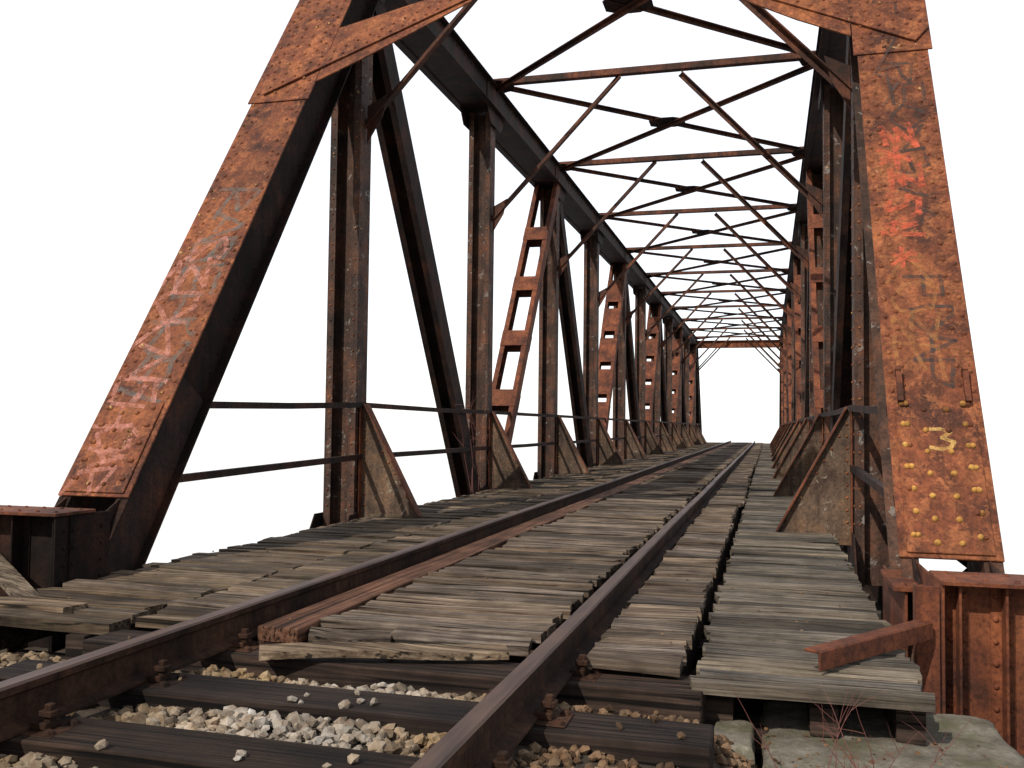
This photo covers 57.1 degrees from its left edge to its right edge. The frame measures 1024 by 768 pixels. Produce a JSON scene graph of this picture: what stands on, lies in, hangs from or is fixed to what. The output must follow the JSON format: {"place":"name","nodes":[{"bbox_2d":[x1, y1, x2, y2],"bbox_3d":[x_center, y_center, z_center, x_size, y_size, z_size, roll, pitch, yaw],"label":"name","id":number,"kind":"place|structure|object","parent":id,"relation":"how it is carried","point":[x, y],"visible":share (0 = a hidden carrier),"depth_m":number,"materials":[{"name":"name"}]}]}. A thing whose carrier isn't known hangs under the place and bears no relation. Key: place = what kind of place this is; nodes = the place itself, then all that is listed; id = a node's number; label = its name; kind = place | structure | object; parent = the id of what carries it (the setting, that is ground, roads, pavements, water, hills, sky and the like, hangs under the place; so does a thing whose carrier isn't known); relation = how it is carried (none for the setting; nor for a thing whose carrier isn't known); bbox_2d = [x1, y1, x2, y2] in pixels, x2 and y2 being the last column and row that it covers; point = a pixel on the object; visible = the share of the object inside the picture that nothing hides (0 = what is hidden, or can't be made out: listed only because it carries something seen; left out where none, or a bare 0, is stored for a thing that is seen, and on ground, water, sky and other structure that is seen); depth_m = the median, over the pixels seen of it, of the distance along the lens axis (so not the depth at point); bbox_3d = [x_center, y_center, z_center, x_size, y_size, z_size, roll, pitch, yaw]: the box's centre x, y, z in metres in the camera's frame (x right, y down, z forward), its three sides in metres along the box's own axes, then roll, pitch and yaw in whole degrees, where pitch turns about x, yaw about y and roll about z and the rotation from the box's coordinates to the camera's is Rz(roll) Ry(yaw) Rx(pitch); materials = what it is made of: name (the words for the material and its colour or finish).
{"place":"outdoors","nodes":[
{"label":"outdoors","id":0,"kind":"place"},
{"bbox_2d":[0,510,109,652],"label":"end girder","id":1,"kind":"object","parent":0,"point":[37,552],"visible":0.37,"depth_m":5.60,"materials":[{"name":"brown metal"}]},
{"bbox_2d":[55,0,378,569],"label":"end post webs","id":2,"kind":"object","parent":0,"point":[212,353],"visible":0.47,"depth_m":7.64,"materials":[{"name":"brown metal"}]},
{"bbox_2d":[0,442,934,767],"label":"wooden deck","id":3,"kind":"structure","parent":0,"point":[534,592],"depth_m":5.16,"materials":[{"name":"grey wood"}]},
{"bbox_2d":[0,441,755,767],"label":"railway track","id":4,"kind":"structure","parent":3,"relation":"on","point":[505,716],"depth_m":3.47,"materials":[{"name":"metal"}]},
{"bbox_2d":[361,406,853,544],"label":"bracket plates","id":5,"kind":"object","parent":3,"relation":"on","point":[822,504],"visible":0.67,"depth_m":9.77,"materials":[{"name":"brown metal"}]},
{"bbox_2d":[357,365,971,545],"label":"bracket flanges","id":6,"kind":"object","parent":3,"relation":"on","point":[900,398],"visible":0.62,"depth_m":9.73,"materials":[{"name":"brown metal"}]},
{"bbox_2d":[0,505,1023,754],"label":"end girder flanges","id":7,"kind":"object","parent":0,"point":[962,633],"visible":0.81,"depth_m":4.23,"materials":[{"name":"brown metal"}]},
{"bbox_2d":[0,647,1023,767],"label":"ground","id":8,"kind":"structure","parent":0,"point":[97,711],"depth_m":3.10,"materials":[{"name":"soil"}]},
{"bbox_2d":[0,528,1008,767],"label":"gravel ballast","id":9,"kind":"structure","parent":8,"relation":"on","point":[345,732],"depth_m":3.15,"materials":[{"name":"gravel"}]},
{"bbox_2d":[714,720,755,767],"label":"mossy stone block","id":10,"kind":"structure","parent":9,"relation":"on","point":[738,735],"depth_m":3.41,"materials":[{"name":"stone"}]},
{"bbox_2d":[760,700,1023,767],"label":"mossy stone block","id":11,"kind":"structure","parent":9,"relation":"on","point":[788,745],"depth_m":3.41,"materials":[{"name":"stone"},{"name":"moss"}]},
{"bbox_2d":[722,669,972,767],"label":"bramble twigs","id":12,"kind":"object","parent":11,"relation":"on","point":[837,735],"visible":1,"depth_m":2.93,"materials":[{"name":"red plant"}]},
{"bbox_2d":[0,0,1023,574],"label":"sky","id":13,"kind":"structure","parent":0,"point":[119,119],"materials":[{"name":"white"}]},
{"bbox_2d":[848,0,1004,661],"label":"end post webs","id":14,"kind":"object","parent":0,"point":[897,562],"depth_m":6.07,"materials":[{"name":"brown metal"}]},
{"bbox_3d":[5.238,5.998,26.823,8.000,6.380,71.000,0,-3,15],"label":"concrete abutment","id":15,"kind":"object","parent":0,"visible":0},
{"bbox_2d":[54,0,995,709],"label":"chords and diagonals","id":16,"kind":"object","parent":15,"relation":"on","point":[454,70],"visible":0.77,"depth_m":12.48,"materials":[{"name":"metal"}]},
{"bbox_2d":[447,369,507,490],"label":"climbing twigs","id":17,"kind":"object","parent":16,"relation":"on","point":[471,487],"visible":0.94,"depth_m":13.57,"materials":[{"name":"red plant"}]},
{"bbox_2d":[309,0,856,574],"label":"gusset plates","id":18,"kind":"object","parent":16,"relation":"on","point":[497,100],"visible":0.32,"depth_m":14.61,"materials":[{"name":"metal"}]},
{"bbox_2d":[365,0,851,375],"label":"top lateral bracing","id":19,"kind":"object","parent":18,"relation":"attached to","point":[834,73],"visible":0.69,"depth_m":17.36,"materials":[{"name":"metal"}]},
{"bbox_2d":[492,169,822,442],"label":"batten diagonals","id":20,"kind":"object","parent":16,"relation":"attached to","point":[508,400],"visible":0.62,"depth_m":18.14,"materials":[{"name":"orange metal"}]},
{"bbox_2d":[58,0,1004,561],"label":"end post cover plates","id":21,"kind":"object","parent":15,"relation":"on","point":[926,388],"visible":1,"depth_m":6.40,"materials":[{"name":"brown metal"}]},
{"bbox_2d":[87,401,143,490],"bbox_3d":[-2.744,0.433,6.377,0.420,0.643,0.431,0,-3,15],"label":"graffiti","id":22,"kind":"object","parent":21,"relation":"attached to","point":[103,462],"visible":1,"depth_m":6.39,"materials":[{"name":"pink"}]},
{"bbox_2d":[111,237,227,401],"bbox_3d":[-2.570,-0.492,7.051,0.483,1.431,0.959,0,-3,15],"label":"graffiti","id":23,"kind":"object","parent":21,"relation":"attached to","point":[157,327],"visible":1,"depth_m":7.01,"materials":[{"name":"pink"}]},
{"bbox_2d":[118,188,258,400],"bbox_3d":[-2.452,-0.702,7.182,0.460,1.960,1.314,0,-3,15],"label":"graffiti","id":24,"kind":"object","parent":21,"relation":"attached to","point":[192,293],"visible":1,"depth_m":7.24,"materials":[{"name":"grey"}]},
{"bbox_2d":[258,0,928,347],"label":"portal braces","id":25,"kind":"object","parent":21,"relation":"on","point":[353,43],"visible":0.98,"depth_m":8.66,"materials":[{"name":"metal"}]},
{"bbox_2d":[871,0,902,101],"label":"graffiti","id":26,"kind":"object","parent":21,"relation":"attached to","point":[888,50],"visible":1,"depth_m":7.10,"materials":[{"name":"brown paint"}]},
{"bbox_2d":[878,122,923,235],"bbox_3d":[2.670,-1.420,6.467,0.319,0.950,0.602,0,-3,15],"label":"graffiti","id":27,"kind":"object","parent":21,"relation":"attached to","point":[915,143],"visible":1,"depth_m":6.50,"materials":[{"name":"red paint"}]},
{"bbox_2d":[891,247,912,265],"bbox_3d":[2.528,-0.819,6.072,0.177,0.155,0.098,0,-3,15],"label":"graffiti","id":28,"kind":"object","parent":21,"relation":"attached to","point":[898,259],"visible":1,"depth_m":6.07,"materials":[{"name":"orange"}]},
{"bbox_2d":[889,62,934,228],"bbox_3d":[2.825,-1.732,6.653,0.276,1.492,0.944,0,-3,15],"label":"graffiti","id":29,"kind":"object","parent":21,"relation":"attached to","point":[917,148],"visible":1,"depth_m":6.69,"materials":[{"name":"brown paint"}]},
{"bbox_2d":[902,274,957,387],"bbox_3d":[2.554,-0.334,5.716,0.278,0.744,0.471,0,-3,15],"label":"graffiti","id":30,"kind":"object","parent":21,"relation":"attached to","point":[919,357],"visible":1,"depth_m":5.66,"materials":[{"name":"paint"}]},
{"bbox_2d":[899,401,985,545],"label":"painted rivets","id":31,"kind":"object","parent":21,"relation":"attached to","point":[952,473],"visible":1,"depth_m":5.13,"materials":[{"name":"yellow metal"}]},
{"bbox_2d":[929,427,956,450],"bbox_3d":[2.413,0.308,5.274,0.147,0.133,0.084,0,-3,15],"label":"graffiti","id":32,"kind":"object","parent":21,"relation":"attached to","point":[952,442],"visible":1,"depth_m":5.25,"materials":[{"name":"yellow paint"}]},
{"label":"floor beams","id":33,"kind":"object","parent":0,"visible":0},
{"bbox_2d":[323,14,889,586],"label":"vertical posts","id":34,"kind":"object","parent":33,"relation":"on","point":[351,166],"visible":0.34,"depth_m":13.08,"materials":[{"name":"metal"}]},
{"bbox_2d":[72,0,988,539],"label":"rivets","id":35,"kind":"object","parent":34,"relation":"attached to","point":[892,390],"visible":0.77,"depth_m":7.11,"materials":[{"name":"brown metal"}]},
{"bbox_2d":[179,401,894,505],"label":"handrails","id":36,"kind":"object","parent":34,"relation":"attached to","point":[874,483],"visible":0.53,"depth_m":8.87,"materials":[{"name":"metal"}]}
]}

